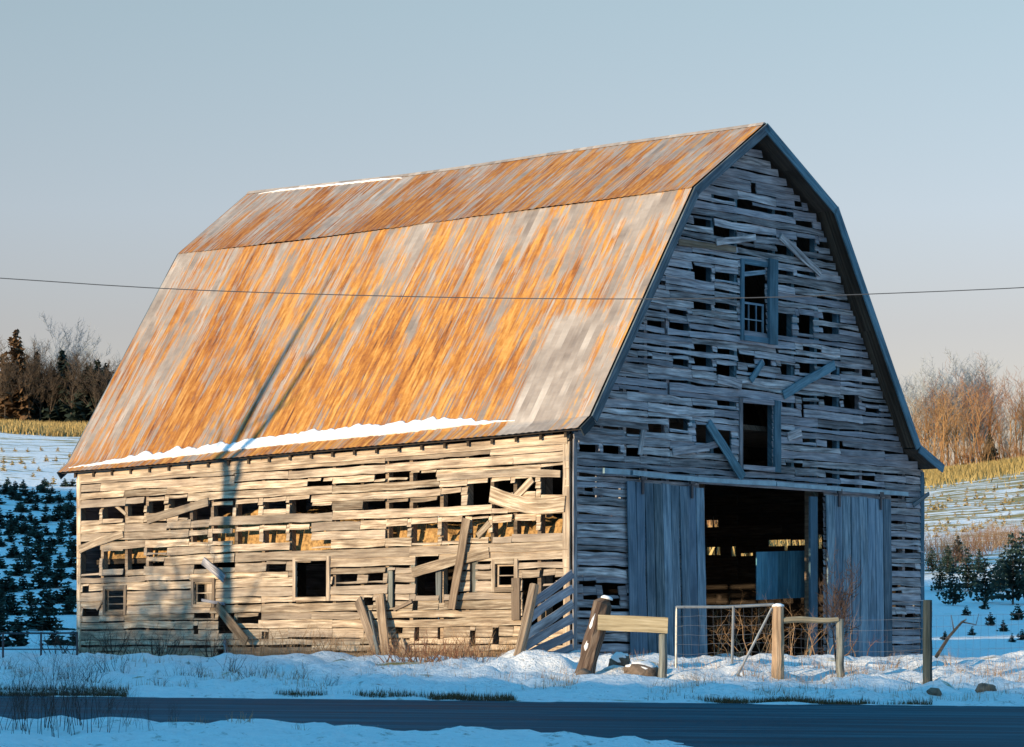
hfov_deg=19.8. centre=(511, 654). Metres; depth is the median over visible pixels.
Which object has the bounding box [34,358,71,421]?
bare tree
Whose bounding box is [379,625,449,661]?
dry shrub
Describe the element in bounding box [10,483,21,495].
spruce sapling
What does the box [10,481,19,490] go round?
spruce sapling
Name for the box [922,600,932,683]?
fence post
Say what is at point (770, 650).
dry shrub
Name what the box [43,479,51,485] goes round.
spruce sapling
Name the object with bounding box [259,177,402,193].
snow
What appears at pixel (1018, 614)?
spruce sapling
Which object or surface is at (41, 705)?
dead weed
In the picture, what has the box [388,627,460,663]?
dry shrub
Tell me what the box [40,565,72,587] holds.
spruce sapling
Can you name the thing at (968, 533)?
dry shrub
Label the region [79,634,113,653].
dry shrub
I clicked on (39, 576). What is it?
spruce sapling
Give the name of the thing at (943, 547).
dry shrub
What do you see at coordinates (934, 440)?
bare tree
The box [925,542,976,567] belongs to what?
dry shrub
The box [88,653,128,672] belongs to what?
dry shrub
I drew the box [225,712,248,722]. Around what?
grass tuft
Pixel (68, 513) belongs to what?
spruce sapling
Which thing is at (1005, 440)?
bare tree
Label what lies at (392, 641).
dry shrub
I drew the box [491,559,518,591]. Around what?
window
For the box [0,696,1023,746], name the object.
road
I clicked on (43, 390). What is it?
bare tree
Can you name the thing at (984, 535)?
dry shrub
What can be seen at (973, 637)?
wire fence
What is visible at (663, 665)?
fence post
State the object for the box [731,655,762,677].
dry shrub
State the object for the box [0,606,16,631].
spruce sapling
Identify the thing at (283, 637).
dry shrub
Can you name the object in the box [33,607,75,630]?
spruce sapling
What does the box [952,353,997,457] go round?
bare tree
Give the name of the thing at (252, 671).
dry shrub
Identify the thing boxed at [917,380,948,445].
bare tree
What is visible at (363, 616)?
leaning board
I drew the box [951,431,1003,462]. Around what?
dry shrub
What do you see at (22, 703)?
dead weed
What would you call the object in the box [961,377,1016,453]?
bare tree
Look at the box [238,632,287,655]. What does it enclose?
dry shrub
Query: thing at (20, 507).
spruce sapling
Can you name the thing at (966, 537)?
dry shrub
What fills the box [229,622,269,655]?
dry shrub
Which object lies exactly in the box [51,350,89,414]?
bare tree
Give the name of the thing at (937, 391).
bare tree
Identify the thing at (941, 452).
dry shrub
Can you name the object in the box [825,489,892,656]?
sliding door
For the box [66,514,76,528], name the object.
spruce sapling
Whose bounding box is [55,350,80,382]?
bare tree
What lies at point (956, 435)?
bare tree
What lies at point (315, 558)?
window
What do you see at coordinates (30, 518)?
spruce sapling
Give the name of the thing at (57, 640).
dry shrub
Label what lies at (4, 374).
bare tree
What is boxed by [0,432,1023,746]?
ground
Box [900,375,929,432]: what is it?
bare tree
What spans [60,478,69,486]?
spruce sapling
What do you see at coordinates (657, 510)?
sliding door
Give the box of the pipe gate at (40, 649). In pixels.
[0,632,77,657]
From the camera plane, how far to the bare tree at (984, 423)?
297.05 m
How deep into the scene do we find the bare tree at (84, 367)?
266.11 m
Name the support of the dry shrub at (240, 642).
on the ground at (604, 682)
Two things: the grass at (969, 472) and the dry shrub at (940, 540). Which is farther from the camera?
the grass at (969, 472)
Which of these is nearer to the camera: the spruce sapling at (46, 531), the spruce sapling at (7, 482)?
the spruce sapling at (46, 531)
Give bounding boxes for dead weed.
[0,648,58,733]
[0,649,39,729]
[0,658,46,734]
[3,660,41,729]
[4,623,85,727]
[25,663,78,737]
[28,627,118,734]
[30,669,77,729]
[43,626,111,727]
[49,670,91,725]
[82,670,125,723]
[99,673,140,732]
[106,678,144,727]
[132,699,153,730]
[165,695,180,726]
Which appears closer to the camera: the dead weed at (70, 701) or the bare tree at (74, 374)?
the dead weed at (70, 701)
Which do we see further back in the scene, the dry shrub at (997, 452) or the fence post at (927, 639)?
the dry shrub at (997, 452)
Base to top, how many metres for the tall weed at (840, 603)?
2.411 m
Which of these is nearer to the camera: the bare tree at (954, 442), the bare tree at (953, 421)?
the bare tree at (953, 421)
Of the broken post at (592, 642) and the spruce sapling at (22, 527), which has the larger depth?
the spruce sapling at (22, 527)
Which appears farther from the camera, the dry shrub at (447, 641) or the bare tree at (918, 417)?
the bare tree at (918, 417)
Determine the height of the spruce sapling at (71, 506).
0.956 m
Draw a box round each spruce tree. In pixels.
[924,547,939,571]
[930,562,950,590]
[935,564,971,605]
[938,544,958,573]
[952,536,966,561]
[956,547,981,590]
[969,557,1004,601]
[970,549,987,573]
[987,553,1008,589]
[988,532,1023,604]
[1011,532,1023,584]
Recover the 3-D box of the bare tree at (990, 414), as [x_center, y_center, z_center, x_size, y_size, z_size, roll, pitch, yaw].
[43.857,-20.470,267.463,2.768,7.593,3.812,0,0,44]
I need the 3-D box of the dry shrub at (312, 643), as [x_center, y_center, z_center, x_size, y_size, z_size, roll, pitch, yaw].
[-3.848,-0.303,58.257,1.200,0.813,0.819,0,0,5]
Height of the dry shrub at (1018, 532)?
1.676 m
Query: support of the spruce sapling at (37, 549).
on the ground at (604, 682)
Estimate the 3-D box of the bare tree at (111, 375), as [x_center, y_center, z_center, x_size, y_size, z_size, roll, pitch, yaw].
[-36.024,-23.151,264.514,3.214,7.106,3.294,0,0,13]
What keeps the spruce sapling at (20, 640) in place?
on the ground at (604, 682)
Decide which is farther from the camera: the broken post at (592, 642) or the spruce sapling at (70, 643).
the spruce sapling at (70, 643)
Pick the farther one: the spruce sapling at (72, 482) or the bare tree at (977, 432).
the bare tree at (977, 432)
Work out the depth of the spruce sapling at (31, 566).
116.70 m
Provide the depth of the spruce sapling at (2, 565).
120.01 m
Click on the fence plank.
(633, 623)
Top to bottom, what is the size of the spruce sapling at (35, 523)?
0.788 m
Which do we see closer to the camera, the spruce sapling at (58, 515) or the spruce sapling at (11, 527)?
the spruce sapling at (11, 527)
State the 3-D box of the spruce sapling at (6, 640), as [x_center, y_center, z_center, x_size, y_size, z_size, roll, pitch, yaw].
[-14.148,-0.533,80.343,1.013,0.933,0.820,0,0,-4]
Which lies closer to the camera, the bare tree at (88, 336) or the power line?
the power line
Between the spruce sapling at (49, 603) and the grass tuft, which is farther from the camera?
the spruce sapling at (49, 603)
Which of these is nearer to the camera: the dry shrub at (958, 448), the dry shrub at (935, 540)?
the dry shrub at (935, 540)
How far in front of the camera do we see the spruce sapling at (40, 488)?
164.76 m
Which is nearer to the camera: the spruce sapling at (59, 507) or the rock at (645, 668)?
the rock at (645, 668)
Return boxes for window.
[103,585,126,614]
[191,578,215,607]
[292,556,330,600]
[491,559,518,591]
[740,258,777,344]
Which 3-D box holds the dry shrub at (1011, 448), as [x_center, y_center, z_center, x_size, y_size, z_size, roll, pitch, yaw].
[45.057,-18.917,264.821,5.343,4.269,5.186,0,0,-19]
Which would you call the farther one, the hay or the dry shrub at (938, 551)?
the dry shrub at (938, 551)
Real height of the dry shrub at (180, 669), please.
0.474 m
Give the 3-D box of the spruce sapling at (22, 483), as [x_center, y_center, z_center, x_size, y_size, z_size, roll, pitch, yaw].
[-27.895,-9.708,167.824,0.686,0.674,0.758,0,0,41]
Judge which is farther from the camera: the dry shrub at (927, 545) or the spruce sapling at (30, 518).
the spruce sapling at (30, 518)
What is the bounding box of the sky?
[0,0,1023,464]
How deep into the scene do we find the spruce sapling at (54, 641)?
80.86 m
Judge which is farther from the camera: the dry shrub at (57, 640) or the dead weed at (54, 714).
the dry shrub at (57, 640)
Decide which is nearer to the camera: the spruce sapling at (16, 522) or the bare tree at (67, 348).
the spruce sapling at (16, 522)
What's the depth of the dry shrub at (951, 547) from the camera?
144.56 m
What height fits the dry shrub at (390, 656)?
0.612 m
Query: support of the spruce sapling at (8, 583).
on the ground at (604, 682)
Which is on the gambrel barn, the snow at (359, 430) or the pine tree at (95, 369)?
the snow at (359, 430)
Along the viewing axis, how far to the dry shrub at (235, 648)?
59.95 m
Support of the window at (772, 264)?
in the gambrel barn
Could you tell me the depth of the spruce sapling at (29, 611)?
95.02 m
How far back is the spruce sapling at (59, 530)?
137.03 m
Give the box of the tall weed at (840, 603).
[815,537,862,672]
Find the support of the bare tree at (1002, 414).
on the ground at (604, 682)
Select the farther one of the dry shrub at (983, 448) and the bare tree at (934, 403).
the bare tree at (934, 403)
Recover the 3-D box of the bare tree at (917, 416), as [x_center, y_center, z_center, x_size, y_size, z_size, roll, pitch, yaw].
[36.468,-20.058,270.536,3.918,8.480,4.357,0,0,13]
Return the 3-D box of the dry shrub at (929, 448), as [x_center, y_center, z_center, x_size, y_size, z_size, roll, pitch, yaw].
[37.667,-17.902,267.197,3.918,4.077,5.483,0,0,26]
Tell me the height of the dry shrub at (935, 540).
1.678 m
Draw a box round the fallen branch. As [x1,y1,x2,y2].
[935,614,978,657]
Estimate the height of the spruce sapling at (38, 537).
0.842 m
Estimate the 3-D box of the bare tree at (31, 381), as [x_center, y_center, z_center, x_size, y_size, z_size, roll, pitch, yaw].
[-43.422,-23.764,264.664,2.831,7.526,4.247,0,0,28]
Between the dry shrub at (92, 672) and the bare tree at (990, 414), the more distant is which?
the bare tree at (990, 414)
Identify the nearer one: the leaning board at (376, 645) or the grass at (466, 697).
the grass at (466, 697)
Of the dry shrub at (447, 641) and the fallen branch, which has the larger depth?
the dry shrub at (447, 641)
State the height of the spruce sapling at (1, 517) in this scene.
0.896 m
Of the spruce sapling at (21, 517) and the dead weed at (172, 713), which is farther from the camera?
the spruce sapling at (21, 517)
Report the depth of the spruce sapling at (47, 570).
114.86 m
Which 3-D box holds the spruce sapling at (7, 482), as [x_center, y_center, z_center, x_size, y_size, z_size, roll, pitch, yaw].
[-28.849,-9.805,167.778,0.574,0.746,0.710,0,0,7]
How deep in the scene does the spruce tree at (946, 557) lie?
133.98 m
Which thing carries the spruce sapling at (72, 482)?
on the ground at (604, 682)
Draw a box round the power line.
[0,278,1023,298]
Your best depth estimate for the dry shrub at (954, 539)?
153.73 m
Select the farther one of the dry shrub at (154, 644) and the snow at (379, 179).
the snow at (379, 179)
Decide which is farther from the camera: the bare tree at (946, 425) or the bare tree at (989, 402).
the bare tree at (989, 402)
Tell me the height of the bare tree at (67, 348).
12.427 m
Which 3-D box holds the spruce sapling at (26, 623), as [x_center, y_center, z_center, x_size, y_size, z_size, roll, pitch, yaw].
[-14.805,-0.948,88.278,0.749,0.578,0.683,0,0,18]
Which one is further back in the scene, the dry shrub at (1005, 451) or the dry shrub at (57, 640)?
the dry shrub at (1005, 451)
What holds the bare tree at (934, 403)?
on the ground at (604, 682)
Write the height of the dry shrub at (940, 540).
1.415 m
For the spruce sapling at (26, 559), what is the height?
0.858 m
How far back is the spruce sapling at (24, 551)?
125.70 m
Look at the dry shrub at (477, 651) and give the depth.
53.32 m
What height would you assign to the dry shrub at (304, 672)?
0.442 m
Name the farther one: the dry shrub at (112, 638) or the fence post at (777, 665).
the dry shrub at (112, 638)
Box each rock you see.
[576,668,590,674]
[608,652,630,666]
[623,661,657,676]
[926,688,941,695]
[975,683,995,692]
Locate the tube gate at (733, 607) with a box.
[675,603,773,675]
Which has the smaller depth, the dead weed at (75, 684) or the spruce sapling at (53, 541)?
the dead weed at (75, 684)
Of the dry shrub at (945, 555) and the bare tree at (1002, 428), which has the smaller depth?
the dry shrub at (945, 555)
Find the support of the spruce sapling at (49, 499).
on the ground at (604, 682)
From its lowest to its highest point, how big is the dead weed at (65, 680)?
1.155 m
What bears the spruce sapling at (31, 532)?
on the ground at (604, 682)
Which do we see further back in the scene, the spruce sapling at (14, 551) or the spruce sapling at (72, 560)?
the spruce sapling at (14, 551)
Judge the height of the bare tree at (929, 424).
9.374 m
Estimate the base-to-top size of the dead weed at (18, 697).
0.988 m
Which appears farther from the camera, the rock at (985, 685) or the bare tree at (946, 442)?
the bare tree at (946, 442)
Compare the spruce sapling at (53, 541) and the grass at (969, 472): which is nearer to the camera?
the spruce sapling at (53, 541)
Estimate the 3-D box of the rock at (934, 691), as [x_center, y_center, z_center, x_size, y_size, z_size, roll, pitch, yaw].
[6.605,0.593,45.997,0.252,0.171,0.212,0,0,0]
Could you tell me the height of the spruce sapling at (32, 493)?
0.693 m
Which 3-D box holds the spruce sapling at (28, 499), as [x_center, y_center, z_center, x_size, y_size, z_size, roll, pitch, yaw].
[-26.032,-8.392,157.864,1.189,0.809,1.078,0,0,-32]
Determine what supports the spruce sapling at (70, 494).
on the ground at (604, 682)
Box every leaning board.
[354,596,380,652]
[367,610,380,654]
[375,593,389,654]
[398,638,407,656]
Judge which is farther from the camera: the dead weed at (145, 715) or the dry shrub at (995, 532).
the dry shrub at (995, 532)
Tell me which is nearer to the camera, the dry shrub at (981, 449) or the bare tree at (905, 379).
the dry shrub at (981, 449)
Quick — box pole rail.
[784,616,838,622]
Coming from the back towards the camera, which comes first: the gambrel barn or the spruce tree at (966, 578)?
the spruce tree at (966, 578)
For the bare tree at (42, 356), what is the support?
on the ground at (604, 682)
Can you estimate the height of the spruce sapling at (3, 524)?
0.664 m
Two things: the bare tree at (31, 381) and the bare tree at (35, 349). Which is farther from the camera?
the bare tree at (35, 349)
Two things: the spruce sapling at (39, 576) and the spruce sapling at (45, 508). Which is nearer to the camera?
the spruce sapling at (39, 576)
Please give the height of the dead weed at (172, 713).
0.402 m
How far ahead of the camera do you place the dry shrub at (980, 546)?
146.33 m
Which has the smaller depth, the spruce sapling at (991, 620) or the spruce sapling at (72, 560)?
the spruce sapling at (991, 620)
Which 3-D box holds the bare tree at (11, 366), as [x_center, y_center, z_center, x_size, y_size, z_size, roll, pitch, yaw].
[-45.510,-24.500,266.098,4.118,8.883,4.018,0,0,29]
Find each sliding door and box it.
[627,476,706,657]
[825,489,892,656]
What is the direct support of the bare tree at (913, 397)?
on the ground at (604, 682)
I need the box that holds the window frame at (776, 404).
[739,397,780,472]
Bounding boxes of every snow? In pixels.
[69,416,514,467]
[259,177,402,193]
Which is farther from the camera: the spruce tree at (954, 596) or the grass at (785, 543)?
the grass at (785, 543)
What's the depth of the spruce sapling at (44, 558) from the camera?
121.76 m
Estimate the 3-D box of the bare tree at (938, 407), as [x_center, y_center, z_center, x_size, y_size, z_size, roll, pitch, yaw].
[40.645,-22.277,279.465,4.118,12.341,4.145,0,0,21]
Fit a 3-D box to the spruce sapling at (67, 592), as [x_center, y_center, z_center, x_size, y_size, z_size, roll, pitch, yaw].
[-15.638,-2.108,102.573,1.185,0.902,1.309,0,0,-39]
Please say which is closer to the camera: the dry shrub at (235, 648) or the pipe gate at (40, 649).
the pipe gate at (40, 649)
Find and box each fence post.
[658,617,667,677]
[771,603,783,678]
[836,619,844,676]
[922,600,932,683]
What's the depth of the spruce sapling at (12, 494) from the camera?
159.87 m
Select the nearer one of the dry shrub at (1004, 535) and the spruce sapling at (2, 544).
the spruce sapling at (2, 544)
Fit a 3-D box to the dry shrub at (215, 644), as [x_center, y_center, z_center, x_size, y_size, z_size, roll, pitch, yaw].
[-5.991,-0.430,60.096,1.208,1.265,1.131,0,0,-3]
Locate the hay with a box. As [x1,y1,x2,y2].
[108,505,626,558]
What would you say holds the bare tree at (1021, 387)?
on the ground at (604, 682)
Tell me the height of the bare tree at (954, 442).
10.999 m
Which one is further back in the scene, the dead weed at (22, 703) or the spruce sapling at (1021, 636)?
the spruce sapling at (1021, 636)
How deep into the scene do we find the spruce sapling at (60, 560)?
120.65 m
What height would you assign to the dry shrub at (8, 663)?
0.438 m
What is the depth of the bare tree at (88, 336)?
279.33 m
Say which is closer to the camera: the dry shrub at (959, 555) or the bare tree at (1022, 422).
the dry shrub at (959, 555)
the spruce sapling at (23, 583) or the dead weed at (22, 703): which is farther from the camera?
the spruce sapling at (23, 583)
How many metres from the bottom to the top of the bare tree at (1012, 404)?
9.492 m
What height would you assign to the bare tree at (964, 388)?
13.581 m
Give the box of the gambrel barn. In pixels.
[57,122,944,657]
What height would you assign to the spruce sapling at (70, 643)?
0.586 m
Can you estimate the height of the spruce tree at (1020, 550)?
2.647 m
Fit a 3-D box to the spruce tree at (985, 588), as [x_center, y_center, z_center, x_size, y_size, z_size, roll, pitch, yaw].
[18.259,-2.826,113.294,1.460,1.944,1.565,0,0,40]
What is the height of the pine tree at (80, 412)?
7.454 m
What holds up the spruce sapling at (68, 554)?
on the ground at (604, 682)
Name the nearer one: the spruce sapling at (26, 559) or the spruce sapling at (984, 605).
the spruce sapling at (984, 605)
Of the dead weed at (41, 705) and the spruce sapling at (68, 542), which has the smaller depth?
the dead weed at (41, 705)
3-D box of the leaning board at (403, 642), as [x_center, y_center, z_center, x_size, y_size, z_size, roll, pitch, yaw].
[-2.105,-0.061,57.034,0.099,0.554,0.632,0,0,-15]
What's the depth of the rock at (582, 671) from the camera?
49.74 m
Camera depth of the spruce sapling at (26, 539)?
131.79 m
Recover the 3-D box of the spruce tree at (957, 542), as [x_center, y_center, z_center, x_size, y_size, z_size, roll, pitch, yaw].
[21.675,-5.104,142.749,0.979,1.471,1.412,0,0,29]
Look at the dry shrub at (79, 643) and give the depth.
63.03 m
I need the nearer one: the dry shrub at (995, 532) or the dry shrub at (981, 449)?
the dry shrub at (995, 532)
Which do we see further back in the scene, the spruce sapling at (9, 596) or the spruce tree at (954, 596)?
the spruce tree at (954, 596)
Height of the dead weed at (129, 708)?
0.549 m
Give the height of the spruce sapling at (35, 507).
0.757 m
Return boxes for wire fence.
[788,627,834,667]
[845,618,922,672]
[932,613,1023,669]
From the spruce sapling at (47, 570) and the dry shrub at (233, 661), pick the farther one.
the spruce sapling at (47, 570)
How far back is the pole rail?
49.68 m
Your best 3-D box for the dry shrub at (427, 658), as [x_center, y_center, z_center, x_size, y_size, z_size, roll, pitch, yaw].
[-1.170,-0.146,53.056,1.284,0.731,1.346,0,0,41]
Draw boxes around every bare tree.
[0,340,25,416]
[0,353,23,418]
[10,349,47,418]
[20,339,57,378]
[22,338,54,364]
[22,338,57,418]
[30,311,96,377]
[33,353,72,401]
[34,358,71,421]
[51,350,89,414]
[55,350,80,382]
[60,325,110,371]
[63,354,102,388]
[70,359,116,410]
[97,359,118,400]
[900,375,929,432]
[903,355,948,443]
[904,391,938,444]
[905,370,964,459]
[907,380,951,450]
[907,396,924,439]
[908,354,964,457]
[909,369,957,451]
[914,389,958,449]
[916,378,972,460]
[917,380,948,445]
[922,356,956,456]
[922,378,972,464]
[928,352,995,460]
[929,395,964,454]
[932,387,977,465]
[939,381,978,463]
[943,349,1005,454]
[944,382,973,462]
[946,352,995,452]
[950,391,982,462]
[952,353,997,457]
[952,384,980,461]
[953,379,1006,462]
[954,372,988,450]
[960,385,999,460]
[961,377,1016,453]
[974,363,1008,439]
[974,390,1006,441]
[980,368,1008,443]
[981,397,1018,456]
[983,401,1017,451]
[987,405,1008,449]
[993,371,1023,451]
[994,385,1023,456]
[996,423,1017,459]
[999,366,1023,424]
[1000,376,1023,454]
[1007,383,1023,453]
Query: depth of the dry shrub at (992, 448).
264.65 m
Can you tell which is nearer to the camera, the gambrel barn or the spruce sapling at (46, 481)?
the gambrel barn
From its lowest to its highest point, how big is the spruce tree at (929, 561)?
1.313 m
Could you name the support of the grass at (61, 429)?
on the ground at (604, 682)
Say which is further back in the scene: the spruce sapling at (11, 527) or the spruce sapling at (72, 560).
the spruce sapling at (11, 527)
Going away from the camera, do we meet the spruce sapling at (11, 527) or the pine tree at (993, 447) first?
the spruce sapling at (11, 527)
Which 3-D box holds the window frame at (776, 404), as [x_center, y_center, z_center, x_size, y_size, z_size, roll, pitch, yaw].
[4.939,-4.380,58.469,0.058,1.436,1.317,0,0,42]
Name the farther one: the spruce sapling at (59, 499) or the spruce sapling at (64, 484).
the spruce sapling at (64, 484)
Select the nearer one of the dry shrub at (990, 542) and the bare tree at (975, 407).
the dry shrub at (990, 542)
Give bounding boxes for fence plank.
[597,615,667,632]
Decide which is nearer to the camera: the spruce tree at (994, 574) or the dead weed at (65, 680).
the dead weed at (65, 680)
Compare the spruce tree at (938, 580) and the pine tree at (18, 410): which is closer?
the spruce tree at (938, 580)
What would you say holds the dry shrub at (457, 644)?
on the ground at (604, 682)
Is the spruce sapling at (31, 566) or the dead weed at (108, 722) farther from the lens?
the spruce sapling at (31, 566)
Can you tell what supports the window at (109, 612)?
in the gambrel barn
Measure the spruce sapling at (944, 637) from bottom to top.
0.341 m
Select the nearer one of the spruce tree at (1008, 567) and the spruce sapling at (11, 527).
the spruce tree at (1008, 567)
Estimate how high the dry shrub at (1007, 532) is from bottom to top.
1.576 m
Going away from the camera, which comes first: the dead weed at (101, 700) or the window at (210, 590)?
the dead weed at (101, 700)
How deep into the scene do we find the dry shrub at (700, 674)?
49.59 m
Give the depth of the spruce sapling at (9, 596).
102.39 m
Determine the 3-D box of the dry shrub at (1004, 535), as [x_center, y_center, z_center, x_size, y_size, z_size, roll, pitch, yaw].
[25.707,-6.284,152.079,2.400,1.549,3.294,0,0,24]
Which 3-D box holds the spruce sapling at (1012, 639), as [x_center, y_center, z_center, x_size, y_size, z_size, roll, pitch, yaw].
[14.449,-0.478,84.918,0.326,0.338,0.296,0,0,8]
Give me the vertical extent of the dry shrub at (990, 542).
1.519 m
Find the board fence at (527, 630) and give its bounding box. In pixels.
[513,570,573,655]
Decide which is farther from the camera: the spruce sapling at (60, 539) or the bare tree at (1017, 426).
the bare tree at (1017, 426)
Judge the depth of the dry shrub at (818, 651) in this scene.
59.28 m
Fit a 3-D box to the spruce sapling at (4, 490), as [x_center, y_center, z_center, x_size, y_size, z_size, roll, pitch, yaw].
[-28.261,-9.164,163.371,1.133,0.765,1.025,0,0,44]
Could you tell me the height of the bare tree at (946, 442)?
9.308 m
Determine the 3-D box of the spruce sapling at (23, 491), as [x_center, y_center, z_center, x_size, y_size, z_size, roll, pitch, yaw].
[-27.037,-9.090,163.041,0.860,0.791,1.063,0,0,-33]
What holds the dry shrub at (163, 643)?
on the ground at (604, 682)
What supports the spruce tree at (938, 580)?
on the ground at (604, 682)
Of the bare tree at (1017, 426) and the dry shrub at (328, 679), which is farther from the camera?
the bare tree at (1017, 426)
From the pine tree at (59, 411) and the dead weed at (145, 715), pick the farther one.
the pine tree at (59, 411)
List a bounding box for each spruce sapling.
[0,483,10,494]
[0,510,4,521]
[0,520,7,528]
[0,535,7,546]
[0,554,9,568]
[0,573,22,592]
[0,589,7,605]
[0,598,9,615]
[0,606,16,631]
[0,621,10,646]
[2,477,11,486]
[3,510,19,522]
[3,519,18,534]
[3,542,21,557]
[3,555,30,575]
[4,486,17,499]
[4,595,24,614]
[5,531,18,541]
[5,589,16,602]
[5,622,29,646]
[7,515,19,525]
[8,614,29,630]
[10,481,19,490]
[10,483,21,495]
[13,500,30,512]
[15,493,23,500]
[15,512,27,520]
[16,520,33,534]
[16,545,35,558]
[17,492,36,503]
[17,573,36,589]
[18,479,27,487]
[18,484,30,495]
[18,530,34,545]
[19,589,40,604]
[21,552,36,567]
[22,511,35,521]
[23,541,53,558]
[23,559,35,573]
[23,601,41,615]
[24,608,46,628]
[27,526,44,536]
[27,567,46,588]
[28,488,37,496]
[28,516,44,528]
[29,500,40,510]
[31,529,44,543]
[32,493,42,501]
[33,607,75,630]
[34,550,52,566]
[35,480,49,492]
[35,562,55,576]
[35,591,66,614]
[36,511,50,522]
[36,584,59,603]
[39,626,66,645]
[40,490,56,503]
[40,503,51,511]
[40,534,58,546]
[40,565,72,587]
[41,524,51,535]
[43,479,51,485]
[43,542,58,554]
[47,487,57,493]
[47,507,65,520]
[52,522,68,535]
[53,502,63,511]
[53,552,71,568]
[53,563,69,575]
[53,582,76,602]
[54,490,66,502]
[56,533,66,544]
[57,518,67,528]
[57,592,76,614]
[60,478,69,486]
[61,497,76,510]
[61,505,74,519]
[62,629,75,645]
[63,535,75,547]
[63,538,76,556]
[64,552,76,566]
[65,489,74,499]
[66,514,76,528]
[66,523,76,534]
[68,479,75,486]
[68,563,76,579]
[940,631,946,639]
[961,606,970,615]
[967,626,975,635]
[978,599,989,608]
[984,612,995,625]
[996,620,1009,631]
[1007,633,1016,641]
[1009,604,1023,619]
[1016,629,1023,639]
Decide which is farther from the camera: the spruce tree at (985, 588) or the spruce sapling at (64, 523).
the spruce sapling at (64, 523)
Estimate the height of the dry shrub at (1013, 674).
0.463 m
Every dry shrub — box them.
[0,655,18,668]
[23,618,80,653]
[53,626,107,652]
[73,614,136,654]
[77,659,114,682]
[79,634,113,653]
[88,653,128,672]
[100,624,161,654]
[132,627,198,655]
[138,626,176,654]
[144,625,200,655]
[164,655,196,675]
[189,653,209,677]
[190,616,238,656]
[209,653,247,672]
[211,635,247,654]
[227,635,251,653]
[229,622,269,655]
[229,653,268,679]
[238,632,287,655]
[261,619,311,655]
[264,632,300,654]
[292,626,340,653]
[294,659,308,678]
[303,624,349,653]
[309,668,339,685]
[316,630,344,651]
[328,632,369,655]
[364,636,424,662]
[376,629,411,656]
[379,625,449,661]
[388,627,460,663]
[414,631,485,661]
[429,631,470,653]
[443,621,479,657]
[444,618,501,656]
[446,639,502,661]
[447,630,486,660]
[688,666,717,679]
[707,591,859,656]
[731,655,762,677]
[784,626,885,655]
[880,648,904,669]
[921,438,938,454]
[924,520,954,550]
[924,530,961,559]
[924,530,962,568]
[924,531,952,549]
[925,436,961,465]
[925,530,978,559]
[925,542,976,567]
[935,431,974,464]
[936,527,999,554]
[936,539,982,562]
[936,649,959,666]
[939,541,983,566]
[940,518,1014,549]
[940,527,969,546]
[944,523,1002,551]
[948,433,986,465]
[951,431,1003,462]
[951,433,977,463]
[951,527,990,545]
[957,515,1019,545]
[958,530,1006,555]
[960,434,997,463]
[964,437,995,462]
[970,430,1014,460]
[971,521,1001,538]
[972,527,1010,551]
[983,521,1021,543]
[986,520,1022,547]
[987,440,1009,459]
[988,522,1023,547]
[993,430,1021,458]
[996,662,1023,682]
[997,436,1020,458]
[1001,437,1019,458]
[1003,426,1023,457]
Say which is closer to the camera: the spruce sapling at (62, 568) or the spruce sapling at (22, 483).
the spruce sapling at (62, 568)
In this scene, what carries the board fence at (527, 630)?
on the ground at (604, 682)
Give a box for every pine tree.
[0,329,43,421]
[0,353,6,404]
[27,350,48,421]
[42,348,75,422]
[63,364,101,423]
[75,359,109,421]
[103,363,110,380]
[978,434,998,461]
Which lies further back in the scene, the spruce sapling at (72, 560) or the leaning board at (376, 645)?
the spruce sapling at (72, 560)
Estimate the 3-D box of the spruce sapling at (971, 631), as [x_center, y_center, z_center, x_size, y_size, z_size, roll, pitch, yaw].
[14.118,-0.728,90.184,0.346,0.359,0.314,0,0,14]
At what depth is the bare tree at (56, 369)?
265.64 m
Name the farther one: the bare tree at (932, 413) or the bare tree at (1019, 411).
the bare tree at (932, 413)
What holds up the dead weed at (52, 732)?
on the ground at (604, 682)
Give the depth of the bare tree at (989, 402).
276.35 m
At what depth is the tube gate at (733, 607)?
49.65 m
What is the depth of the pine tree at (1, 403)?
267.84 m
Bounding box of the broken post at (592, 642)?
[574,595,612,673]
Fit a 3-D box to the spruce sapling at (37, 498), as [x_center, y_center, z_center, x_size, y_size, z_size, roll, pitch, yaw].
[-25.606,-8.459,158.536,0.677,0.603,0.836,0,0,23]
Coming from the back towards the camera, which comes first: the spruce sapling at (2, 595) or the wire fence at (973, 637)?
the spruce sapling at (2, 595)
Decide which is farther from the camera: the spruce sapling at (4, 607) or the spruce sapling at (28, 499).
the spruce sapling at (28, 499)
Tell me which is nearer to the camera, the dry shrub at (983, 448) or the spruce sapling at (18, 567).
the spruce sapling at (18, 567)
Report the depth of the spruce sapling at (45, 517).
147.76 m
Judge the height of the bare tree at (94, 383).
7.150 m
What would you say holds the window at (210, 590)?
in the gambrel barn
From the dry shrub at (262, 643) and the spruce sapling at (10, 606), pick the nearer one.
the dry shrub at (262, 643)
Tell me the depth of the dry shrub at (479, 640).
55.17 m
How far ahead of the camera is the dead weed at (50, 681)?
31.32 m
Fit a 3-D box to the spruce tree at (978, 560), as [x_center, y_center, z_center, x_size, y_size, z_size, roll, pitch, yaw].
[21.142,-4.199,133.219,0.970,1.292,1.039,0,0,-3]
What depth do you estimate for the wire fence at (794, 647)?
49.70 m
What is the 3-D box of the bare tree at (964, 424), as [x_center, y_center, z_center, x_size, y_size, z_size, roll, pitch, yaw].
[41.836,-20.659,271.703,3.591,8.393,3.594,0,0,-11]
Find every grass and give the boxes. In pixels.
[0,419,87,436]
[0,640,1023,700]
[0,682,936,704]
[707,522,821,555]
[923,455,1023,489]
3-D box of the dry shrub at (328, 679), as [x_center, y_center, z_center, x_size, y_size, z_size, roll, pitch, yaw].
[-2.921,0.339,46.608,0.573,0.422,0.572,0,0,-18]
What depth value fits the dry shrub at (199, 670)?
48.26 m

